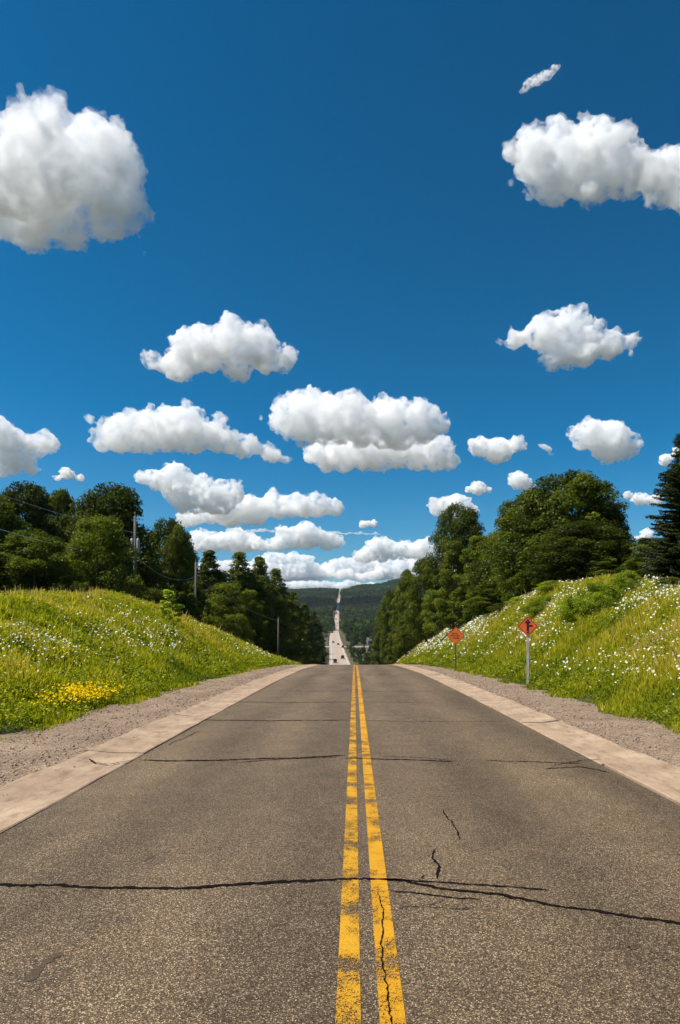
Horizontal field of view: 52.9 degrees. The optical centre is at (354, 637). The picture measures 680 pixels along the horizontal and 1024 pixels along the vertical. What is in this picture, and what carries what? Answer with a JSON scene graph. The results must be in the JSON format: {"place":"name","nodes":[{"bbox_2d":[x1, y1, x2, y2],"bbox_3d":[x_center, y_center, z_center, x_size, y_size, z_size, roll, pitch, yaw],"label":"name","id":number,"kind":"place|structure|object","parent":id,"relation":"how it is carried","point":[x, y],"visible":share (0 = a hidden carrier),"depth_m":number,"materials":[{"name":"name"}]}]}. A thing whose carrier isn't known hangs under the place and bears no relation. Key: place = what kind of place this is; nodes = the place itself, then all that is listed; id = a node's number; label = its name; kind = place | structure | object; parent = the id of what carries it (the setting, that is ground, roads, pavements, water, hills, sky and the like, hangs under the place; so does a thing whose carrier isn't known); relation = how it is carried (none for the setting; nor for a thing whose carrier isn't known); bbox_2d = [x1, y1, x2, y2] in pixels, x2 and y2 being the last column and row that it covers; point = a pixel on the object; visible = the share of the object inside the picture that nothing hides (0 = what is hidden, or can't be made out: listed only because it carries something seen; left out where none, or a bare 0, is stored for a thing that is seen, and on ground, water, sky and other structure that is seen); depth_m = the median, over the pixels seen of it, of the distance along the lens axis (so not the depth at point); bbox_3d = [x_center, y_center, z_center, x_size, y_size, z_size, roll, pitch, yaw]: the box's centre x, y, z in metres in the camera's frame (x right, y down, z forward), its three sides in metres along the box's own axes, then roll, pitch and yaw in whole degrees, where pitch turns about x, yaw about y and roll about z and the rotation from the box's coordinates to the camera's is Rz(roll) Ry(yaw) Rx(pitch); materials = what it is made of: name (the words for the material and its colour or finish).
{"place":"outdoors","nodes":[
{"label":"outdoors","id":0,"kind":"place"},
{"bbox_2d":[0,591,678,734],"bbox_3d":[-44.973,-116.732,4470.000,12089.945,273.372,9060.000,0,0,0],"label":"ground","id":1,"kind":"structure","parent":0,"point":[343,639],"depth_m":374.70,"materials":[{"name":"soil"}]},
{"bbox_2d":[0,553,17,592],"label":"broadleaf tree","id":2,"kind":"object","parent":1,"relation":"on","point":[5,580],"visible":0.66,"depth_m":42.35,"materials":[{"name":"green plant"}]},
{"bbox_2d":[0,496,31,577],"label":"broadleaf tree","id":3,"kind":"object","parent":1,"relation":"on","point":[9,523],"visible":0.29,"depth_m":50.19,"materials":[{"name":"green plant"}]},
{"bbox_2d":[0,480,68,590],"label":"broadleaf tree","id":4,"kind":"object","parent":1,"relation":"on","point":[34,516],"visible":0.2,"depth_m":54.12,"materials":[{"name":"green plant"}]},
{"bbox_2d":[0,529,82,591],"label":"broadleaf tree","id":5,"kind":"object","parent":1,"relation":"on","point":[41,554],"visible":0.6,"depth_m":45.76,"materials":[{"name":"green plant"}]},
{"bbox_2d":[28,487,77,569],"bbox_3d":[-27.334,-6.453,62.728,5.885,15.177,5.127,0,0,20],"label":"broadleaf tree","id":6,"kind":"object","parent":1,"relation":"on","point":[61,499],"visible":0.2,"depth_m":62.32,"materials":[{"name":"green plant"}]},
{"bbox_2d":[23,676,134,710],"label":"yellow flowers","id":7,"kind":"object","parent":1,"relation":"on","point":[86,694],"visible":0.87,"depth_m":16.26,"materials":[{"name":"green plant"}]},
{"bbox_2d":[69,581,91,592],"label":"shrub","id":8,"kind":"object","parent":1,"relation":"on","point":[77,586],"visible":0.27,"depth_m":44.79,"materials":[{"name":"green plant"}]},
{"bbox_2d":[59,513,150,600],"bbox_3d":[-18.944,-4.650,50.914,6.695,9.232,7.351,0,0,-28],"label":"broadleaf tree","id":9,"kind":"object","parent":1,"relation":"on","point":[111,540],"visible":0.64,"depth_m":49.93,"materials":[{"name":"green plant"}]},
{"bbox_2d":[66,482,164,600],"bbox_3d":[-22.280,-6.651,63.095,9.226,15.603,10.726,0,0,-13],"label":"broadleaf tree","id":10,"kind":"object","parent":1,"relation":"on","point":[118,501],"visible":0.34,"depth_m":61.37,"materials":[{"name":"green plant"}]},
{"bbox_2d":[130,512,139,598],"bbox_3d":[-17.676,-4.817,55.000,0.740,10.622,0.315,0,0,0],"label":"utility pole","id":11,"kind":"object","parent":1,"relation":"on","point":[135,542],"visible":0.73,"depth_m":54.91,"materials":[{"name":"grey wood"}]},
{"bbox_2d":[0,529,99,553],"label":"overhead wire","id":12,"kind":"object","parent":11,"relation":"attached to","point":[38,540],"visible":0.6,"depth_m":44.00,"materials":[{"name":"metal"}]},
{"bbox_2d":[1,494,128,531],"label":"overhead wire","id":13,"kind":"object","parent":11,"relation":"attached to","point":[52,511],"visible":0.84,"depth_m":45.78,"materials":[{"name":"metal"}]},
{"bbox_2d":[0,665,301,784],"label":"gravel shoulder","id":14,"kind":"object","parent":1,"relation":"on","point":[19,745],"visible":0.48,"depth_m":12.70},
{"bbox_2d":[0,666,679,795],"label":"pebbles","id":15,"kind":"object","parent":14,"relation":"on","point":[101,734],"visible":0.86,"depth_m":13.94,"materials":[{"name":"grey gravel"}]},
{"bbox_2d":[143,549,170,601],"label":"broadleaf tree","id":16,"kind":"object","parent":1,"relation":"on","point":[165,581],"visible":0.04,"depth_m":65.69,"materials":[{"name":"green plant"}]},
{"bbox_2d":[0,664,317,833],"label":"gutter","id":17,"kind":"object","parent":1,"relation":"on","point":[29,796],"visible":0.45,"depth_m":9.36,"materials":[{"name":"beige concrete"}]},
{"bbox_2d":[141,588,178,612],"bbox_3d":[-17.237,-1.757,60.064,3.831,5.289,4.773,0,0,42],"label":"shrub","id":18,"kind":"object","parent":1,"relation":"on","point":[158,596],"visible":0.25,"depth_m":59.35,"materials":[{"name":"green plant"}]},
{"bbox_2d":[159,589,184,622],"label":"sapling","id":19,"kind":"object","parent":1,"relation":"on","point":[167,594],"visible":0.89,"depth_m":36.76,"materials":[{"name":"green plant"}]},
{"bbox_2d":[146,517,202,603],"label":"broadleaf tree","id":20,"kind":"object","parent":1,"relation":"on","point":[175,541],"visible":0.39,"depth_m":72.68,"materials":[{"name":"green plant"}]},
{"bbox_2d":[162,545,204,601],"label":"broadleaf tree","id":21,"kind":"object","parent":1,"relation":"on","point":[198,568],"visible":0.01,"depth_m":94.12,"materials":[{"name":"green plant"}]},
{"bbox_2d":[175,594,204,623],"bbox_3d":[-16.205,-1.474,64.826,3.989,5.379,4.959,0,0,11],"label":"shrub","id":22,"kind":"object","parent":1,"relation":"on","point":[187,602],"visible":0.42,"depth_m":64.50,"materials":[{"name":"green plant"}]},
{"bbox_2d":[175,580,213,625],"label":"broadleaf tree","id":23,"kind":"object","parent":1,"relation":"on","point":[188,587],"visible":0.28,"depth_m":71.77,"materials":[{"name":"green plant"}]},
{"bbox_2d":[195,560,196,606],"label":"utility pole","id":24,"kind":"object","parent":1,"relation":"on","point":[196,581],"visible":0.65,"depth_m":66.92,"materials":[{"name":"grey wood"}]},
{"bbox_2d":[198,602,227,632],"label":"shrub","id":25,"kind":"object","parent":1,"relation":"on","point":[214,608],"visible":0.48,"depth_m":71.25,"materials":[{"name":"green plant"}]},
{"bbox_2d":[197,550,229,616],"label":"conifer","id":26,"kind":"object","parent":1,"relation":"on","point":[206,577],"visible":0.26,"depth_m":85.11,"materials":[{"name":"green plant"}]},
{"bbox_2d":[205,570,237,620],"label":"broadleaf tree","id":27,"kind":"object","parent":1,"relation":"on","point":[223,576],"visible":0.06,"depth_m":86.99,"materials":[{"name":"green plant"}]},
{"bbox_2d":[205,581,256,638],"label":"broadleaf tree","id":28,"kind":"object","parent":1,"relation":"on","point":[233,594],"visible":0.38,"depth_m":83.20,"materials":[{"name":"green plant"}]},
{"bbox_2d":[222,613,255,645],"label":"shrub","id":29,"kind":"object","parent":1,"relation":"on","point":[243,633],"visible":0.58,"depth_m":78.65,"materials":[{"name":"green plant"}]},
{"bbox_2d":[223,552,256,624],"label":"conifer","id":30,"kind":"object","parent":1,"relation":"on","point":[236,570],"visible":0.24,"depth_m":89.53,"materials":[{"name":"green plant"}]},
{"bbox_2d":[230,589,269,649],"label":"broadleaf tree","id":31,"kind":"object","parent":1,"relation":"on","point":[250,596],"visible":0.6,"depth_m":85.08,"materials":[{"name":"green plant"}]},
{"bbox_2d":[230,572,280,651],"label":"broadleaf tree","id":32,"kind":"object","parent":1,"relation":"on","point":[263,592],"visible":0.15,"depth_m":92.07,"materials":[{"name":"green plant"}]},
{"bbox_2d":[249,627,273,652],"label":"shrub","id":33,"kind":"object","parent":1,"relation":"on","point":[268,638],"visible":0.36,"depth_m":85.52,"materials":[{"name":"green plant"}]},
{"bbox_2d":[251,556,284,653],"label":"conifer","id":34,"kind":"object","parent":1,"relation":"on","point":[265,581],"visible":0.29,"depth_m":94.22,"materials":[{"name":"green plant"}]},
{"bbox_2d":[267,639,288,658],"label":"shrub","id":35,"kind":"object","parent":1,"relation":"on","point":[275,646],"visible":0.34,"depth_m":91.43,"materials":[{"name":"green plant"}]},
{"bbox_2d":[277,616,278,655],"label":"utility pole","id":36,"kind":"object","parent":1,"relation":"on","point":[278,638],"visible":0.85,"depth_m":83.92,"materials":[{"name":"grey wood"}]},
{"bbox_2d":[264,583,292,657],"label":"broadleaf tree","id":37,"kind":"object","parent":1,"relation":"on","point":[282,609],"visible":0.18,"depth_m":97.64,"materials":[{"name":"green plant"}]},
{"bbox_2d":[269,568,297,661],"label":"conifer","id":38,"kind":"object","parent":1,"relation":"on","point":[275,574],"visible":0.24,"depth_m":100.51,"materials":[{"name":"green plant"}]},
{"bbox_2d":[283,599,306,662],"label":"broadleaf tree","id":39,"kind":"object","parent":1,"relation":"on","point":[298,643],"visible":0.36,"depth_m":111.32,"materials":[{"name":"green plant"}]},
{"bbox_2d":[284,591,311,664],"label":"conifer","id":40,"kind":"object","parent":1,"relation":"on","point":[306,653],"visible":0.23,"depth_m":121.56,"materials":[{"name":"green plant"}]},
{"bbox_2d":[297,602,322,664],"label":"conifer","id":41,"kind":"object","parent":1,"relation":"on","point":[316,652],"visible":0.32,"depth_m":149.10,"materials":[{"name":"green plant"}]},
{"bbox_2d":[309,611,326,664],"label":"conifer","id":42,"kind":"object","parent":1,"relation":"on","point":[317,630],"visible":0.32,"depth_m":189.37,"materials":[{"name":"green plant"}]},
{"bbox_2d":[316,634,327,654],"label":"valley tree","id":43,"kind":"object","parent":1,"relation":"on","point":[323,641],"visible":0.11,"depth_m":328.16,"materials":[{"name":"green plant"}]},
{"bbox_2d":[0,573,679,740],"bbox_3d":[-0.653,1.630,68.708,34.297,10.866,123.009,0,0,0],"label":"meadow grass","id":44,"kind":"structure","parent":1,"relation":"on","point":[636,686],"depth_m":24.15,"materials":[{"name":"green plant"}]},
{"bbox_2d":[0,575,679,694],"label":"daisies","id":45,"kind":"object","parent":1,"relation":"on","point":[423,648],"visible":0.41,"depth_m":28.30,"materials":[{"name":"white plant"}]},
{"bbox_2d":[345,627,352,641],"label":"valley tree","id":46,"kind":"object","parent":1,"relation":"on","point":[350,629],"visible":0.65,"depth_m":569.24,"materials":[{"name":"green plant"}]},
{"bbox_2d":[351,632,359,644],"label":"valley tree","id":47,"kind":"object","parent":1,"relation":"on","point":[353,636],"visible":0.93,"depth_m":513.01,"materials":[{"name":"green plant"}]},
{"bbox_2d":[359,630,369,644],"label":"valley tree","id":48,"kind":"object","parent":1,"relation":"on","point":[364,642],"visible":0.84,"depth_m":521.78,"materials":[{"name":"green plant"}]},
{"bbox_2d":[359,628,369,641],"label":"valley tree","id":49,"kind":"object","parent":1,"relation":"on","point":[360,640],"visible":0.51,"depth_m":534.30,"materials":[{"name":"green plant"}]},
{"bbox_2d":[365,636,376,644],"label":"house","id":50,"kind":"structure","parent":1,"relation":"on","point":[367,640],"depth_m":516.34,"materials":[{"name":"grey"}]},
{"bbox_2d":[262,571,479,631],"bbox_3d":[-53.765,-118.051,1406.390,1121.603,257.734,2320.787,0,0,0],"label":"wood","id":51,"kind":"object","parent":1,"relation":"on","point":[353,602],"visible":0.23,"depth_m":1658.77,"materials":[{"name":"green plant"}]},
{"bbox_2d":[369,609,389,664],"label":"broadleaf tree","id":52,"kind":"object","parent":1,"relation":"on","point":[375,656],"visible":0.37,"depth_m":159.30,"materials":[{"name":"green plant"}]},
{"bbox_2d":[376,589,403,664],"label":"broadleaf tree","id":53,"kind":"object","parent":1,"relation":"on","point":[385,618],"visible":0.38,"depth_m":117.22,"materials":[{"name":"green plant"}]},
{"bbox_2d":[384,627,404,663],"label":"broadleaf tree","id":54,"kind":"object","parent":1,"relation":"on","point":[390,657],"visible":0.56,"depth_m":111.32,"materials":[{"name":"green plant"}]},
{"bbox_2d":[388,569,414,656],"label":"broadleaf tree","id":55,"kind":"object","parent":1,"relation":"on","point":[398,647],"visible":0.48,"depth_m":99.23,"materials":[{"name":"green plant"}]},
{"bbox_2d":[394,603,422,648],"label":"broadleaf tree","id":56,"kind":"object","parent":1,"relation":"on","point":[408,642],"visible":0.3,"depth_m":96.92,"materials":[{"name":"green plant"}]},
{"bbox_2d":[403,558,442,642],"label":"broadleaf tree","id":57,"kind":"object","parent":1,"relation":"on","point":[414,618],"visible":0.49,"depth_m":84.86,"materials":[{"name":"green plant"}]},
{"bbox_2d":[420,588,450,636],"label":"broadleaf tree","id":58,"kind":"object","parent":1,"relation":"on","point":[429,600],"visible":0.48,"depth_m":81.70,"materials":[{"name":"green plant"}]},
{"bbox_2d":[430,540,472,633],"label":"broadleaf tree","id":59,"kind":"object","parent":1,"relation":"on","point":[452,554],"visible":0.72,"depth_m":69.59,"materials":[{"name":"green plant"}]},
{"bbox_2d":[423,502,485,619],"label":"broadleaf tree","id":60,"kind":"object","parent":1,"relation":"on","point":[465,527],"visible":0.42,"depth_m":81.03,"materials":[{"name":"green plant"}]},
{"bbox_2d":[447,627,463,667],"bbox_3d":[5.853,0.895,39.522,1.017,3.018,0.060,0,0,10],"label":"road sign","id":61,"kind":"object","parent":1,"relation":"on","point":[455,635],"visible":0.98,"depth_m":39.51,"materials":[{"name":"metal"}]},
{"bbox_2d":[441,582,476,625],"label":"tree","id":62,"kind":"object","parent":1,"relation":"on","point":[462,598],"visible":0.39,"depth_m":67.35,"materials":[{"name":"green plant"}]},
{"bbox_2d":[450,535,488,619],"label":"broadleaf tree","id":63,"kind":"object","parent":1,"relation":"on","point":[469,555],"visible":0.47,"depth_m":65.31,"materials":[{"name":"green plant"}]},
{"bbox_2d":[470,575,505,614],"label":"broadleaf tree","id":64,"kind":"object","parent":1,"relation":"on","point":[485,599],"visible":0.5,"depth_m":56.57,"materials":[{"name":"green plant"}]},
{"bbox_2d":[465,536,516,610],"bbox_3d":[12.885,-5.533,59.939,5.348,7.426,6.348,0,0,-24],"label":"broadleaf tree","id":65,"kind":"object","parent":1,"relation":"on","point":[476,575],"visible":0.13,"depth_m":60.20,"materials":[{"name":"green plant"}]},
{"bbox_2d":[486,603,506,611],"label":"shrub","id":66,"kind":"object","parent":1,"relation":"on","point":[496,606],"visible":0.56,"depth_m":49.73,"materials":[{"name":"green plant"}]},
{"bbox_2d":[478,497,540,604],"bbox_3d":[13.546,-6.631,55.946,6.774,9.745,8.124,0,0,6],"label":"broadleaf tree","id":67,"kind":"object","parent":1,"relation":"on","point":[511,506],"visible":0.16,"depth_m":55.72,"materials":[{"name":"green plant"}]},
{"bbox_2d":[504,596,523,604],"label":"shrub","id":68,"kind":"object","parent":1,"relation":"on","point":[520,598],"visible":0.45,"depth_m":46.85,"materials":[{"name":"green plant"}]},
{"bbox_2d":[494,559,534,600],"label":"broadleaf tree","id":69,"kind":"object","parent":1,"relation":"on","point":[506,581],"visible":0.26,"depth_m":51.16,"materials":[{"name":"green plant"}]},
{"bbox_2d":[518,617,537,683],"bbox_3d":[6.250,0.703,24.640,0.697,2.921,0.115,0,0,14],"label":"road sign","id":70,"kind":"object","parent":1,"relation":"on","point":[527,626],"visible":0.98,"depth_m":24.60,"materials":[{"name":"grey metal"}]},
{"bbox_2d":[500,497,564,593],"bbox_3d":[14.348,-6.548,52.021,4.681,8.857,5.638,0,0,-33],"label":"broadleaf tree","id":71,"kind":"object","parent":1,"relation":"on","point":[529,515],"visible":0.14,"depth_m":51.22,"materials":[{"name":"green plant"}]},
{"bbox_2d":[519,595,551,614],"bbox_3d":[9.917,-1.613,36.093,2.369,1.278,2.013,0,0,16],"label":"shrub","id":72,"kind":"object","parent":1,"relation":"on","point":[531,608],"visible":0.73,"depth_m":35.75,"materials":[{"name":"green plant"}]},
{"bbox_2d":[392,664,679,804],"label":"gutter","id":73,"kind":"object","parent":1,"relation":"on","point":[649,773],"visible":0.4,"depth_m":10.82,"materials":[{"name":"beige concrete"}]},
{"bbox_2d":[404,664,679,766],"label":"gravel shoulder","id":74,"kind":"object","parent":1,"relation":"on","point":[651,740],"visible":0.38,"depth_m":14.14},
{"bbox_2d":[533,580,562,590],"bbox_3d":[11.855,-3.039,40.908,2.856,0.802,2.432,0,0,41],"label":"shrub","id":75,"kind":"object","parent":1,"relation":"on","point":[545,584],"visible":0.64,"depth_m":40.55,"materials":[{"name":"green plant"}]},
{"bbox_2d":[529,562,577,586],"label":"broadleaf tree","id":76,"kind":"object","parent":1,"relation":"on","point":[545,577],"visible":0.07,"depth_m":46.23,"materials":[{"name":"green plant"}]},
{"bbox_2d":[486,469,637,598],"bbox_3d":[15.517,-7.133,50.115,11.416,10.305,9.391,0,0,36],"label":"broadleaf tree","id":77,"kind":"object","parent":1,"relation":"on","point":[580,492],"visible":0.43,"depth_m":48.66,"materials":[{"name":"green plant"}]},
{"bbox_2d":[556,594,592,620],"bbox_3d":[9.928,-1.238,30.481,1.854,1.516,2.071,0,0,16],"label":"shrub","id":78,"kind":"object","parent":1,"relation":"on","point":[565,610],"visible":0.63,"depth_m":30.21,"materials":[{"name":"green plant"}]},
{"bbox_2d":[521,520,637,588],"bbox_3d":[14.912,-5.257,44.928,7.619,4.858,6.446,0,0,22],"label":"broadleaf tree","id":79,"kind":"object","parent":1,"relation":"on","point":[567,560],"visible":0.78,"depth_m":43.70,"materials":[{"name":"green plant"}]},
{"bbox_2d":[573,581,626,613],"bbox_3d":[10.486,-1.564,29.226,2.201,1.762,2.748,0,0,19],"label":"shrub","id":80,"kind":"object","parent":1,"relation":"on","point":[584,602],"visible":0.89,"depth_m":28.79,"materials":[{"name":"green plant"}]},
{"bbox_2d":[577,555,627,579],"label":"broadleaf tree","id":81,"kind":"object","parent":1,"relation":"on","point":[608,559],"visible":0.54,"depth_m":42.38,"materials":[{"name":"green plant"}]},
{"bbox_2d":[584,503,632,561],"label":"broadleaf tree","id":82,"kind":"object","parent":1,"relation":"on","point":[618,519],"visible":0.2,"depth_m":47.04,"materials":[{"name":"green plant"}]},
{"bbox_2d":[612,544,635,572],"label":"broadleaf tree","id":83,"kind":"object","parent":1,"relation":"on","point":[621,556],"visible":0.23,"depth_m":43.80,"materials":[{"name":"green plant"}]},
{"bbox_2d":[610,570,642,591],"bbox_3d":[11.853,-2.281,29.751,1.661,1.370,1.896,0,0,-37],"label":"shrub","id":84,"kind":"object","parent":1,"relation":"on","point":[619,581],"visible":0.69,"depth_m":29.35,"materials":[{"name":"green plant"}]},
{"bbox_2d":[625,569,660,579],"bbox_3d":[13.066,-2.712,31.018,1.894,0.735,1.518,0,0,-38],"label":"shrub","id":85,"kind":"object","parent":1,"relation":"on","point":[640,573],"visible":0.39,"depth_m":30.70,"materials":[{"name":"green plant"}]},
{"bbox_2d":[620,537,667,573],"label":"broadleaf tree","id":86,"kind":"object","parent":1,"relation":"on","point":[632,562],"visible":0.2,"depth_m":36.66,"materials":[{"name":"green plant"}]},
{"bbox_2d":[634,433,679,580],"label":"spruce tree","id":87,"kind":"object","parent":1,"relation":"on","point":[669,542],"visible":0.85,"depth_m":30.81,"materials":[{"name":"green plant"}]},
{"bbox_2d":[647,549,674,574],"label":"broadleaf tree","id":88,"kind":"object","parent":1,"relation":"on","point":[654,568],"visible":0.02,"depth_m":33.91,"materials":[{"name":"green plant"}]},
{"bbox_2d":[654,576,679,587],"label":"shrub","id":89,"kind":"object","parent":1,"relation":"on","point":[672,580],"visible":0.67,"depth_m":28.25,"materials":[{"name":"green plant"}]},
{"bbox_2d":[0,665,679,1023],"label":"road","id":90,"kind":"structure","parent":0,"point":[355,844],"depth_m":4.84,"materials":[{"name":"grey asphalt"}]},
{"bbox_2d":[329,593,350,664],"bbox_3d":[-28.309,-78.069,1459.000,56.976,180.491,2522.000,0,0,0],"label":"valley road","id":91,"kind":"structure","parent":0,"point":[336,652],"depth_m":452.50,"materials":[{"name":"grey asphalt"}]},
{"bbox_2d":[0,0,679,590],"label":"sky","id":92,"kind":"structure","parent":0,"point":[307,281],"materials":[{"name":"blue"}]},
{"bbox_2d":[325,646,368,646],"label":"side street","id":93,"kind":"structure","parent":0,"point":[345,646],"depth_m":481.33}
]}

